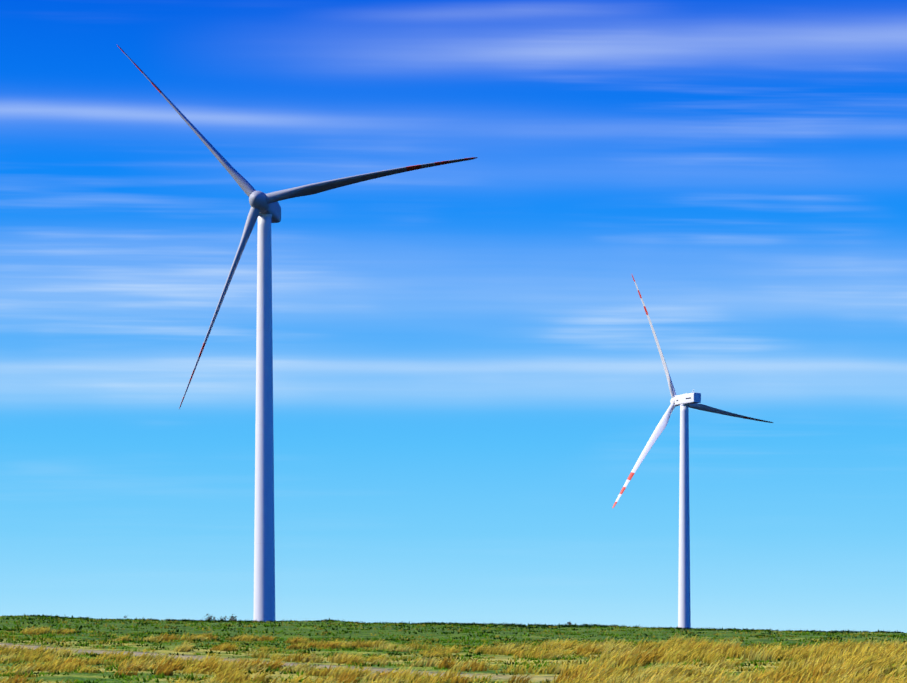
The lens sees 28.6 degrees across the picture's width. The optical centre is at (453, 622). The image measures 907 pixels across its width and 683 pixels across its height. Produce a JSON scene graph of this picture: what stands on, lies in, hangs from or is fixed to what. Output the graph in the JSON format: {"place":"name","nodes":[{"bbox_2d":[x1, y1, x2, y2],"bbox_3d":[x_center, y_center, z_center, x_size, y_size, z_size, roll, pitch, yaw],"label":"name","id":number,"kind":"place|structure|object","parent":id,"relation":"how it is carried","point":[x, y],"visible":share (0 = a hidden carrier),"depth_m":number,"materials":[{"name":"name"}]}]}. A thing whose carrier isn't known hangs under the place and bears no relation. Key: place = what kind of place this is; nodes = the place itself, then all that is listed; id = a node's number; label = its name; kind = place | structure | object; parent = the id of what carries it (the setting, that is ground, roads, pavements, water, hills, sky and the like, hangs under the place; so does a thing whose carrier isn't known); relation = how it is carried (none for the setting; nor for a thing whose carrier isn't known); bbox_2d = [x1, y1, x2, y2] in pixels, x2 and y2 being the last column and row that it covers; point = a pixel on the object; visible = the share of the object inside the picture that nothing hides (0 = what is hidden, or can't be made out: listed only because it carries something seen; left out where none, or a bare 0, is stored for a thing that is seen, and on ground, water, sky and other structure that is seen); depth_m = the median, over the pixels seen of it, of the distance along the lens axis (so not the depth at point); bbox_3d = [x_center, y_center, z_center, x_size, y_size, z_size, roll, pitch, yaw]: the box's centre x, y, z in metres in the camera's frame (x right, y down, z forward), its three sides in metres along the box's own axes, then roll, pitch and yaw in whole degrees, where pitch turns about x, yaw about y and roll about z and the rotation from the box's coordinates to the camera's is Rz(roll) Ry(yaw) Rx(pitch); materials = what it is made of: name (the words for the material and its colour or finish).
{"place":"outdoors","nodes":[
{"label":"outdoors","id":0,"kind":"place"},
{"bbox_2d":[0,616,906,682],"bbox_3d":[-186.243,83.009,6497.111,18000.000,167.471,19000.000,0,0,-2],"label":"field ground","id":1,"kind":"structure","parent":0,"point":[91,677],"depth_m":60.00,"materials":[{"name":"green plant"}]},
{"bbox_2d":[202,614,214,619],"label":"bush","id":2,"kind":"object","parent":1,"relation":"on","point":[208,617],"visible":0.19,"depth_m":555.00,"materials":[{"name":"green plant"}]},
{"bbox_2d":[220,614,237,621],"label":"bush","id":3,"kind":"object","parent":1,"relation":"on","point":[232,617],"visible":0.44,"depth_m":519.55,"materials":[{"name":"green plant"}]},
{"bbox_2d":[117,45,477,621],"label":"wind turbine","id":4,"kind":"object","parent":1,"relation":"on","point":[265,209],"visible":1,"depth_m":337.26,"materials":[{"name":"grey metal"}]},
{"bbox_2d":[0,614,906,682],"bbox_3d":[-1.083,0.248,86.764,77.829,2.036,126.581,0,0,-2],"label":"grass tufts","id":5,"kind":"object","parent":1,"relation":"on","point":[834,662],"visible":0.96,"depth_m":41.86,"materials":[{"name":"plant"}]},
{"bbox_2d":[612,275,772,628],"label":"wind turbine","id":6,"kind":"object","parent":1,"relation":"on","point":[684,402],"visible":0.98,"depth_m":600.84,"materials":[{"name":"grey metal"}]},
{"bbox_2d":[0,0,906,632],"label":"sky","id":7,"kind":"structure","parent":0,"point":[470,379],"materials":[{"name":"blue"}]}
]}

